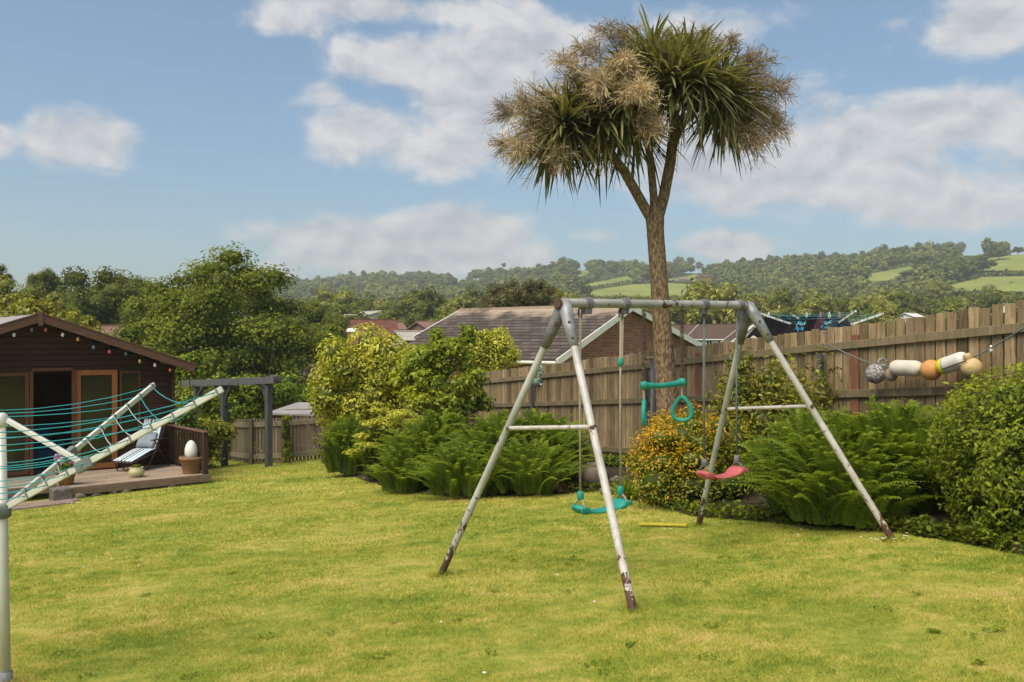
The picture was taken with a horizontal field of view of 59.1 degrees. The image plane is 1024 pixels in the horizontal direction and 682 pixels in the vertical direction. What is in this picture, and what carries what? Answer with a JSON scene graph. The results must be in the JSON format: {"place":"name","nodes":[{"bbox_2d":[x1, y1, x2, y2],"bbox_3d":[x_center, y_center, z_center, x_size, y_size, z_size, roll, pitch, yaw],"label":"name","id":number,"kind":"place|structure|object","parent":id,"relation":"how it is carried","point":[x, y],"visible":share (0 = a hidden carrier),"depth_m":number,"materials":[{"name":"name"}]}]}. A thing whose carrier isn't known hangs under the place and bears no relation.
{"place":"outdoors","nodes":[
{"label":"outdoors","id":0,"kind":"place"},
{"bbox_2d":[0,450,1023,681],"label":"lawn","id":1,"kind":"structure","parent":0,"point":[45,496],"depth_m":6.20,"materials":[{"name":"plant"}]},
{"bbox_2d":[12,500,74,510],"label":"paving slab","id":2,"kind":"structure","parent":1,"relation":"on","point":[40,505],"depth_m":15.02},
{"bbox_2d":[25,498,79,504],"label":"paving slab","id":3,"kind":"structure","parent":1,"relation":"on","point":[45,501],"depth_m":15.59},
{"bbox_2d":[49,486,72,500],"bbox_3d":[-7.916,2.701,15.866,0.330,0.260,0.300,0,0,-41],"label":"stone block","id":4,"kind":"object","parent":3,"relation":"on","point":[61,493],"depth_m":15.76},
{"bbox_2d":[0,292,129,341],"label":"tree","id":5,"kind":"object","parent":1,"relation":"on","point":[25,306],"visible":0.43,"depth_m":27.80,"materials":[{"name":"green plant"}]},
{"bbox_2d":[7,464,210,496],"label":"deck","id":6,"kind":"structure","parent":1,"relation":"on","point":[98,481],"depth_m":17.30,"materials":[{"name":"brown wood"}]},
{"bbox_2d":[54,453,75,485],"bbox_3d":[-8.104,2.322,16.543,0.565,0.615,0.376,0,0,0],"label":"flower pot","id":7,"kind":"object","parent":6,"relation":"on","point":[67,481],"visible":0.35,"depth_m":16.43,"materials":[{"name":"ceramic"}]},
{"bbox_2d":[0,312,196,477],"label":"summerhouse","id":8,"kind":"structure","parent":6,"relation":"on","point":[41,368],"depth_m":18.40,"materials":[{"name":"brown wood"}]},
{"bbox_2d":[0,372,28,475],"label":"window","id":9,"kind":"structure","parent":8,"relation":"in","point":[14,387],"depth_m":17.46,"materials":[{"name":"brown wood"}]},
{"bbox_2d":[33,425,63,464],"bbox_3d":[-9.748,2.196,18.590,0.840,0.843,0.720,0,0,-41],"label":"armchair","id":10,"kind":"object","parent":8,"relation":"on","point":[38,453],"visible":0.26,"depth_m":18.58,"materials":[{"name":"blue fabric"}]},
{"bbox_2d":[0,325,171,371],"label":"string lights","id":11,"kind":"object","parent":8,"relation":"hanging from","point":[77,339],"visible":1,"depth_m":17.98,"materials":[{"name":"black plastic"}]},
{"bbox_2d":[76,370,117,468],"bbox_3d":[-8.449,1.595,18.392,0.800,2.010,0.113,0,0,-37],"label":"door","id":12,"kind":"structure","parent":8,"relation":"in","point":[91,385],"depth_m":18.43,"materials":[{"name":"brown wood"}]},
{"bbox_2d":[119,371,140,430],"bbox_3d":[-7.962,1.245,18.840,0.420,1.250,0.050,0,0,-41],"label":"window","id":13,"kind":"structure","parent":8,"relation":"in","point":[129,381],"depth_m":18.84,"materials":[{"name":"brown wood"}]},
{"bbox_2d":[111,418,169,470],"bbox_3d":[-7.638,2.118,18.585,0.625,1.028,1.082,0,0,16],"label":"recliner","id":14,"kind":"object","parent":6,"relation":"on","point":[147,444],"visible":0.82,"depth_m":18.67,"materials":[{"name":"white fabric"}]},
{"bbox_2d":[167,424,208,473],"bbox_3d":[-6.686,2.211,18.610,0.115,0.858,2.030,0,0,-41],"label":"deck balustrade","id":15,"kind":"object","parent":6,"relation":"on","point":[199,437],"visible":0.85,"depth_m":18.71,"materials":[{"name":"brown wood"}]},
{"bbox_2d":[179,456,201,473],"bbox_3d":[-6.380,2.465,17.995,0.476,0.330,0.476,0,0,0],"label":"terracotta pot","id":16,"kind":"object","parent":6,"relation":"on","point":[190,465],"visible":0.91,"depth_m":17.83,"materials":[{"name":"ceramic"}]},
{"bbox_2d":[185,440,197,457],"bbox_3d":[-6.390,2.175,17.995,0.245,0.400,0.244,0,0,0],"label":"egg ornament","id":17,"kind":"object","parent":16,"relation":"in","point":[191,451],"visible":0.81,"depth_m":17.91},
{"bbox_2d":[0,383,223,681],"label":"rotary washing line","id":18,"kind":"object","parent":1,"relation":"on","point":[67,455],"visible":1,"depth_m":4.84,"materials":[{"name":"beige metal"}]},
{"bbox_2d":[175,350,206,444],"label":"leafy shrub","id":19,"kind":"object","parent":1,"relation":"on","point":[190,419],"visible":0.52,"depth_m":21.71,"materials":[{"name":"green plant"}]},
{"bbox_2d":[176,371,251,460],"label":"leafy shrub","id":20,"kind":"object","parent":1,"relation":"on","point":[212,406],"visible":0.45,"depth_m":25.42,"materials":[{"name":"green plant"}]},
{"bbox_2d":[195,415,238,467],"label":"leafy shrub","id":21,"kind":"object","parent":1,"relation":"on","point":[217,429],"visible":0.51,"depth_m":22.51,"materials":[{"name":"green plant"}]},
{"bbox_2d":[180,375,281,466],"bbox_3d":[-7.271,2.103,23.136,0.232,2.593,5.055,0,0,-45],"label":"pergola","id":22,"kind":"object","parent":1,"relation":"on","point":[269,382],"visible":0.77,"depth_m":22.28,"materials":[{"name":"grey wood"}]},
{"bbox_2d":[233,372,299,453],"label":"leafy shrub","id":23,"kind":"object","parent":1,"relation":"on","point":[283,396],"visible":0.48,"depth_m":27.54,"materials":[{"name":"green plant"}]},
{"bbox_2d":[275,369,315,401],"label":"leafy shrub","id":24,"kind":"object","parent":1,"relation":"on","point":[300,392],"visible":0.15,"depth_m":29.33,"materials":[{"name":"green plant"}]},
{"bbox_2d":[273,402,324,452],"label":"garden shed","id":25,"kind":"structure","parent":1,"relation":"on","point":[300,409],"depth_m":25.40,"materials":[{"name":"wood"}]},
{"bbox_2d":[298,363,319,386],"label":"mauve shrub","id":26,"kind":"object","parent":1,"relation":"on","point":[304,374],"visible":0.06,"depth_m":30.73,"materials":[{"name":"purple plant"}]},
{"bbox_2d":[220,404,413,464],"bbox_3d":[-6.797,2.652,25.122,7.276,2.007,3.664,0,0,23],"label":"fence","id":27,"kind":"object","parent":1,"relation":"on","point":[242,447],"visible":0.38,"depth_m":23.14,"materials":[{"name":"brown wood"}]},
{"bbox_2d":[281,414,292,463],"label":"ivy","id":28,"kind":"object","parent":27,"relation":"attached to","point":[285,418],"visible":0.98,"depth_m":22.65,"materials":[{"name":"green plant"}]},
{"bbox_2d":[454,326,521,371],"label":"laurel bush","id":29,"kind":"object","parent":1,"relation":"on","point":[495,350],"visible":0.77,"depth_m":27.46,"materials":[{"name":"green plant"}]},
{"bbox_2d":[22,494,1005,679],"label":"lawn weeds","id":30,"kind":"object","parent":1,"relation":"on","point":[629,643],"visible":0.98,"depth_m":5.41,"materials":[{"name":"green plant"}]},
{"bbox_2d":[438,297,894,611],"bbox_3d":[1.278,0.767,7.260,3.164,2.241,2.081,0,0,-37],"label":"swing frame","id":31,"kind":"object","parent":1,"relation":"on","point":[563,312],"visible":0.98,"depth_m":6.92,"materials":[{"name":"grey paint"}]},
{"bbox_2d":[571,307,632,514],"bbox_3d":[0.668,0.512,6.796,0.512,1.546,0.162,0,0,-36],"label":"green swing","id":32,"kind":"object","parent":31,"relation":"hanging from","point":[624,502],"visible":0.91,"depth_m":6.86,"materials":[{"name":"teal plastic"}]},
{"bbox_2d":[640,309,693,426],"bbox_3d":[1.195,0.207,7.182,0.556,0.929,0.158,0,0,-34],"label":"trapeze","id":33,"kind":"object","parent":31,"relation":"hanging from","point":[645,384],"visible":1,"depth_m":7.23,"materials":[{"name":"teal plastic"}]},
{"bbox_2d":[696,311,747,479],"bbox_3d":[1.750,0.434,7.575,0.513,1.430,0.162,0,0,-36],"label":"red swing","id":34,"kind":"object","parent":31,"relation":"hanging from","point":[732,470],"visible":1,"depth_m":7.57,"materials":[{"name":"plastic"}]},
{"bbox_2d":[321,455,1023,553],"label":"soil bed","id":35,"kind":"object","parent":1,"relation":"on","point":[752,499],"visible":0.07,"depth_m":9.83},
{"bbox_2d":[312,414,370,474],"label":"fern","id":36,"kind":"object","parent":35,"relation":"on","point":[338,438],"visible":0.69,"depth_m":17.11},
{"bbox_2d":[305,317,414,431],"bbox_3d":[-3.301,1.145,19.684,2.573,3.343,2.148,0,0,0],"label":"variegated bush","id":37,"kind":"object","parent":35,"relation":"on","point":[351,379],"visible":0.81,"depth_m":19.02,"materials":[{"name":"yellow plant"}]},
{"bbox_2d":[351,426,397,478],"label":"fern","id":38,"kind":"object","parent":35,"relation":"on","point":[364,458],"visible":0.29,"depth_m":15.66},
{"bbox_2d":[342,402,422,465],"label":"lime bush","id":39,"kind":"object","parent":35,"relation":"on","point":[383,422],"visible":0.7,"depth_m":15.46,"materials":[{"name":"green plant"}]},
{"bbox_2d":[355,443,430,492],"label":"fern","id":40,"kind":"object","parent":35,"relation":"on","point":[394,465],"visible":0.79,"depth_m":13.44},
{"bbox_2d":[363,406,475,484],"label":"fern","id":41,"kind":"object","parent":35,"relation":"on","point":[421,434],"visible":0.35,"depth_m":13.94,"materials":[{"name":"plant"}]},
{"bbox_2d":[388,322,495,427],"bbox_3d":[-1.408,1.111,18.197,2.192,2.998,1.595,0,0,0],"label":"light green tree","id":42,"kind":"object","parent":35,"relation":"on","point":[430,377],"visible":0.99,"depth_m":17.95,"materials":[{"name":"green plant"}]},
{"bbox_2d":[398,439,510,497],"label":"fern","id":43,"kind":"object","parent":35,"relation":"on","point":[452,472],"visible":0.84,"depth_m":12.24,"materials":[{"name":"plant"}]},
{"bbox_2d":[434,409,552,490],"bbox_3d":[-0.142,1.548,13.182,2.027,1.139,1.846,0,0,-43],"label":"fern","id":44,"kind":"object","parent":35,"relation":"on","point":[488,430],"visible":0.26,"depth_m":12.92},
{"bbox_2d":[469,436,596,495],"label":"fern","id":45,"kind":"object","parent":35,"relation":"on","point":[537,469],"visible":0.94,"depth_m":12.11,"materials":[{"name":"plant"}]},
{"bbox_2d":[509,407,607,483],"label":"fern","id":46,"kind":"object","parent":35,"relation":"on","point":[569,438],"visible":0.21,"depth_m":13.01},
{"bbox_2d":[548,475,573,493],"bbox_3d":[0.588,1.963,12.285,0.518,0.313,0.346,0,0,27],"label":"bronze heuchera","id":47,"kind":"object","parent":35,"relation":"on","point":[562,487],"visible":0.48,"depth_m":12.17,"materials":[{"name":"brown plant"}]},
{"bbox_2d":[582,462,608,486],"bbox_3d":[1.163,1.872,12.623,0.380,0.340,0.376,0,0,0],"label":"clay urn","id":48,"kind":"object","parent":35,"relation":"on","point":[590,474],"visible":0.48,"depth_m":12.49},
{"bbox_2d":[587,453,634,466],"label":"ground plant","id":49,"kind":"object","parent":35,"relation":"on","point":[611,460],"visible":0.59,"depth_m":15.09,"materials":[{"name":"green plant"}]},
{"bbox_2d":[600,472,644,499],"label":"strap leaved plant","id":50,"kind":"object","parent":35,"relation":"on","point":[626,485],"visible":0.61,"depth_m":11.04,"materials":[{"name":"green plant"}]},
{"bbox_2d":[481,3,801,416],"bbox_3d":[2.090,-1.610,14.496,5.215,7.607,3.136,0,0,0],"label":"cabbage palm","id":51,"kind":"object","parent":35,"relation":"on","point":[628,98],"visible":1,"depth_m":14.11,"materials":[{"name":"green plant"}]},
{"bbox_2d":[646,356,655,432],"bbox_3d":[2.464,1.245,16.087,0.263,1.962,0.130,0,0,0],"label":"metal pole","id":52,"kind":"object","parent":35,"relation":"on","point":[652,380],"visible":0.37,"depth_m":16.05,"materials":[{"name":"grey metal"}]},
{"bbox_2d":[622,400,763,508],"bbox_3d":[2.161,1.327,10.318,1.877,1.288,1.338,0,0,0],"label":"gold bush","id":53,"kind":"object","parent":35,"relation":"on","point":[669,445],"visible":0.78,"depth_m":10.07,"materials":[{"name":"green plant"}]},
{"bbox_2d":[681,345,846,478],"bbox_3d":[3.168,0.983,11.308,2.316,1.958,1.218,0,0,0],"label":"straggly shrub","id":54,"kind":"object","parent":35,"relation":"on","point":[749,395],"visible":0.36,"depth_m":11.14,"materials":[{"name":"green plant"}]},
{"bbox_2d":[556,478,1013,551],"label":"undergrowth","id":55,"kind":"object","parent":35,"relation":"on","point":[944,527],"visible":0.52,"depth_m":7.83,"materials":[{"name":"green plant"}]},
{"bbox_2d":[749,341,843,413],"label":"climbing plant","id":56,"kind":"object","parent":35,"relation":"on","point":[823,378],"visible":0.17,"depth_m":12.49,"materials":[{"name":"green plant"}]},
{"bbox_2d":[719,402,885,513],"bbox_3d":[2.924,1.134,8.750,1.763,1.055,1.741,0,0,0],"label":"fern","id":57,"kind":"object","parent":35,"relation":"on","point":[807,421],"visible":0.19,"depth_m":8.65,"materials":[{"name":"plant"}]},
{"bbox_2d":[723,424,951,528],"bbox_3d":[3.081,1.194,8.239,1.974,0.879,1.920,0,0,-43],"label":"fern","id":58,"kind":"object","parent":35,"relation":"on","point":[830,496],"visible":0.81,"depth_m":7.94,"materials":[{"name":"plant"}]},
{"bbox_2d":[811,394,971,516],"bbox_3d":[3.545,1.063,8.601,1.704,1.096,1.761,0,0,0],"label":"fern","id":59,"kind":"object","parent":35,"relation":"on","point":[889,424],"visible":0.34,"depth_m":8.29,"materials":[{"name":"plant"}]},
{"bbox_2d":[895,404,986,503],"bbox_3d":[4.145,1.117,8.938,1.233,0.975,1.292,0,0,0],"label":"fern","id":60,"kind":"object","parent":35,"relation":"on","point":[932,412],"depth_m":8.89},
{"bbox_2d":[913,356,1023,550],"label":"clipped hedge","id":61,"kind":"object","parent":35,"relation":"on","point":[999,437],"visible":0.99,"depth_m":7.15,"materials":[{"name":"green plant"}]},
{"bbox_2d":[463,300,1023,462],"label":"long fence","id":62,"kind":"object","parent":1,"relation":"on","point":[928,337],"visible":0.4,"depth_m":12.89,"materials":[{"name":"brown wood"}]},
{"bbox_2d":[827,327,1023,367],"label":"buoy rope","id":63,"kind":"object","parent":62,"relation":"attached to","point":[972,356],"visible":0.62,"depth_m":10.21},
{"bbox_2d":[865,358,887,383],"bbox_3d":[4.661,0.380,11.575,0.265,0.334,0.249,0,0,0],"label":"netted buoy","id":64,"kind":"object","parent":63,"relation":"hanging from","point":[874,373],"visible":0.98,"depth_m":11.50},
{"bbox_2d":[889,360,921,376],"bbox_3d":[4.848,0.334,11.118,0.196,0.197,0.472,0,0,-23],"label":"white buoy","id":65,"kind":"object","parent":63,"relation":"hanging from","point":[904,367],"visible":0.91,"depth_m":11.03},
{"bbox_2d":[920,360,941,380],"bbox_3d":[4.995,0.346,10.773,0.249,0.249,0.247,0,0,0],"label":"orange buoy","id":66,"kind":"object","parent":63,"relation":"hanging from","point":[928,371],"visible":0.88,"depth_m":10.70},
{"bbox_2d":[935,352,966,373],"bbox_3d":[5.123,0.258,10.458,0.203,0.268,0.484,0,0,-23],"label":"yellow white buoy","id":67,"kind":"object","parent":63,"relation":"hanging from","point":[949,364],"visible":0.91,"depth_m":10.43,"materials":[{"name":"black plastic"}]},
{"bbox_2d":[960,353,982,377],"bbox_3d":[5.219,0.278,10.266,0.230,0.289,0.228,0,0,0],"label":"cream buoy","id":68,"kind":"object","parent":63,"relation":"hanging from","point":[975,365],"visible":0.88,"depth_m":10.20,"materials":[{"name":"beige plastic"}]},
{"bbox_2d":[760,310,883,335],"bbox_3d":[5.140,0.751,15.000,1.573,2.454,1.573,0,0,37],"label":"neighbour washing line","id":69,"kind":"object","parent":1,"relation":"on","point":[839,322],"visible":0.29,"depth_m":14.87,"materials":[{"name":"white paint"}]},
{"bbox_2d":[745,314,814,338],"bbox_3d":[4.524,-0.215,14.773,1.148,0.476,1.215,0,0,35],"label":"black sheet","id":70,"kind":"object","parent":69,"relation":"hanging from","point":[776,328],"visible":0.48,"depth_m":14.92,"materials":[{"name":"fabric"}]},
{"bbox_2d":[0,0,1023,293],"label":"sky","id":71,"kind":"structure","parent":0,"point":[324,138],"materials":[{"name":"blue"}]},
{"bbox_2d":[175,254,1023,446],"bbox_3d":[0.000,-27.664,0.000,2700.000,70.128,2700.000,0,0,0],"label":"hills","id":72,"kind":"structure","parent":0,"point":[1009,262],"depth_m":529.93,"materials":[{"name":"plant"}]},
{"bbox_2d":[0,275,68,317],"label":"garden tree","id":73,"kind":"object","parent":72,"relation":"on","point":[6,286],"visible":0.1,"depth_m":47.56,"materials":[{"name":"green plant"}]},
{"bbox_2d":[26,267,67,301],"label":"garden tree","id":74,"kind":"object","parent":72,"relation":"on","point":[47,278],"visible":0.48,"depth_m":69.57,"materials":[{"name":"green plant"}]},
{"bbox_2d":[55,292,87,321],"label":"garden tree","id":75,"kind":"object","parent":72,"relation":"on","point":[71,303],"visible":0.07,"depth_m":57.75,"materials":[{"name":"green plant"}]},
{"bbox_2d":[45,265,146,327],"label":"garden tree","id":76,"kind":"object","parent":72,"relation":"on","point":[100,301],"visible":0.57,"depth_m":61.10,"materials":[{"name":"green plant"}]},
{"bbox_2d":[116,295,175,349],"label":"garden tree","id":77,"kind":"object","parent":72,"relation":"on","point":[127,318],"visible":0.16,"depth_m":54.77,"materials":[{"name":"green plant"}]},
{"bbox_2d":[106,240,343,423],"bbox_3d":[-12.731,0.186,39.647,10.442,8.816,8.244,0,0,34],"label":"spreading tree","id":78,"kind":"object","parent":72,"relation":"on","point":[202,301],"visible":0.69,"depth_m":38.31,"materials":[{"name":"green plant"}]},
{"bbox_2d":[282,298,350,363],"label":"valley tree","id":79,"kind":"object","parent":72,"relation":"on","point":[316,316],"visible":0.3,"depth_m":65.49,"materials":[{"name":"green plant"}]},
{"bbox_2d":[304,286,355,311],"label":"valley tree","id":80,"kind":"object","parent":72,"relation":"on","point":[324,297],"visible":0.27,"depth_m":148.80,"materials":[{"name":"green plant"}]},
{"bbox_2d":[324,300,370,318],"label":"valley tree","id":81,"kind":"object","parent":72,"relation":"on","point":[342,308],"visible":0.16,"depth_m":97.05,"materials":[{"name":"green plant"}]},
{"bbox_2d":[335,293,376,310],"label":"valley tree","id":82,"kind":"object","parent":72,"relation":"on","point":[356,303],"visible":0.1,"depth_m":148.24,"materials":[{"name":"green plant"}]},
{"bbox_2d":[342,319,398,347],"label":"red roof house","id":83,"kind":"structure","parent":72,"relation":"on","point":[390,324],"depth_m":85.19,"materials":[{"name":"tile"}]},
{"bbox_2d":[374,305,430,327],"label":"valley tree","id":84,"kind":"object","parent":72,"relation":"on","point":[408,319],"visible":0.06,"depth_m":102.46,"materials":[{"name":"green plant"}]},
{"bbox_2d":[389,330,422,345],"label":"garden outbuilding","id":85,"kind":"structure","parent":72,"relation":"on","point":[406,335],"depth_m":39.81,"materials":[{"name":"grey tile"}]},
{"bbox_2d":[381,285,444,319],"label":"valley tree","id":86,"kind":"object","parent":72,"relation":"on","point":[427,299],"visible":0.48,"depth_m":126.26,"materials":[{"name":"green plant"}]},
{"bbox_2d":[405,321,438,329],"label":"brown roof house","id":87,"kind":"structure","parent":72,"relation":"on","point":[420,325],"depth_m":77.92,"materials":[{"name":"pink tile"}]},
{"bbox_2d":[425,303,454,320],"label":"valley tree","id":88,"kind":"object","parent":72,"relation":"on","point":[443,311],"visible":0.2,"depth_m":99.59,"materials":[{"name":"green plant"}]},
{"bbox_2d":[444,292,477,311],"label":"valley tree","id":89,"kind":"object","parent":72,"relation":"on","point":[461,301],"visible":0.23,"depth_m":116.53,"materials":[{"name":"green plant"}]},
{"bbox_2d":[465,285,488,307],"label":"valley tree","id":90,"kind":"object","parent":72,"relation":"on","point":[473,291],"visible":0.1,"depth_m":168.94,"materials":[{"name":"green plant"}]},
{"bbox_2d":[473,278,533,307],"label":"valley tree","id":91,"kind":"object","parent":72,"relation":"on","point":[509,295],"visible":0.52,"depth_m":57.36,"materials":[{"name":"green plant"}]},
{"bbox_2d":[519,278,556,305],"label":"valley tree","id":92,"kind":"object","parent":72,"relation":"on","point":[542,294],"visible":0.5,"depth_m":59.28,"materials":[{"name":"green plant"}]},
{"bbox_2d":[393,306,701,419],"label":"brick house","id":93,"kind":"structure","parent":72,"relation":"on","point":[526,326],"depth_m":36.15,"materials":[{"name":"brick"}]},
{"bbox_2d":[172,237,1023,353],"bbox_3d":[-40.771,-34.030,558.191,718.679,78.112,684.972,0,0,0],"label":"woods","id":94,"kind":"object","parent":72,"relation":"on","point":[801,275],"visible":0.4,"depth_m":569.72,"materials":[{"name":"plant"}]},
{"bbox_2d":[679,275,752,323],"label":"valley tree","id":95,"kind":"object","parent":72,"relation":"on","point":[699,290],"visible":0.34,"depth_m":125.25,"materials":[{"name":"green plant"}]},
{"bbox_2d":[688,323,752,390],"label":"bungalow","id":96,"kind":"object","parent":72,"relation":"on","point":[715,333],"visible":0.27,"depth_m":114.41,"materials":[{"name":"brown tile"}]},
{"bbox_2d":[742,289,794,318],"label":"valley tree","id":97,"kind":"object","parent":72,"relation":"on","point":[767,305],"visible":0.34,"depth_m":148.22,"materials":[{"name":"green plant"}]},
{"bbox_2d":[765,286,796,307],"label":"valley tree","id":98,"kind":"object","parent":72,"relation":"on","point":[786,296],"visible":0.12,"depth_m":153.26,"materials":[{"name":"green plant"}]},
{"bbox_2d":[585,253,1023,299],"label":"hedgerows","id":99,"kind":"object","parent":72,"relation":"on","point":[990,273],"visible":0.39,"depth_m":485.67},
{"bbox_2d":[786,288,833,340],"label":"valley tree","id":100,"kind":"object","parent":72,"relation":"on","point":[810,305],"visible":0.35,"depth_m":147.75,"materials":[{"name":"green plant"}]},
{"bbox_2d":[818,293,857,323],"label":"valley tree","id":101,"kind":"object","parent":72,"relation":"on","point":[841,306],"visible":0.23,"depth_m":148.07,"materials":[{"name":"green plant"}]},
{"bbox_2d":[847,296,880,324],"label":"valley tree","id":102,"kind":"object","parent":72,"relation":"on","point":[859,305],"visible":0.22,"depth_m":147.55,"materials":[{"name":"green plant"}]},
{"bbox_2d":[856,301,905,329],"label":"valley tree","id":103,"kind":"object","parent":72,"relation":"on","point":[890,313],"visible":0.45,"depth_m":116.86,"materials":[{"name":"green plant"}]},
{"bbox_2d":[868,286,909,312],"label":"valley tree","id":104,"kind":"object","parent":72,"relation":"on","point":[892,296],"visible":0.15,"depth_m":158.14,"materials":[{"name":"green plant"}]},
{"bbox_2d":[895,294,935,315],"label":"valley tree","id":105,"kind":"object","parent":72,"relation":"on","point":[917,304],"visible":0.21,"depth_m":148.84,"materials":[{"name":"green plant"}]},
{"bbox_2d":[915,292,957,321],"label":"valley tree","id":106,"kind":"object","parent":72,"relation":"on","point":[940,304],"visible":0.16,"depth_m":163.83,"materials":[{"name":"green plant"}]},
{"bbox_2d":[926,280,951,298],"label":"valley tree","id":107,"kind":"object","parent":72,"relation":"on","point":[936,289],"visible":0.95,"depth_m":298.41,"materials":[{"name":"green plant"}]},
{"bbox_2d":[935,295,976,320],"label":"valley tree","id":108,"kind":"object","parent":72,"relation":"on","point":[962,302],"visible":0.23,"depth_m":138.91,"materials":[{"name":"green plant"}]},
{"bbox_2d":[959,288,1016,315],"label":"valley tree","id":109,"kind":"object","parent":72,"relation":"on","point":[989,300],"visible":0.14,"depth_m":162.65,"materials":[{"name":"green plant"}]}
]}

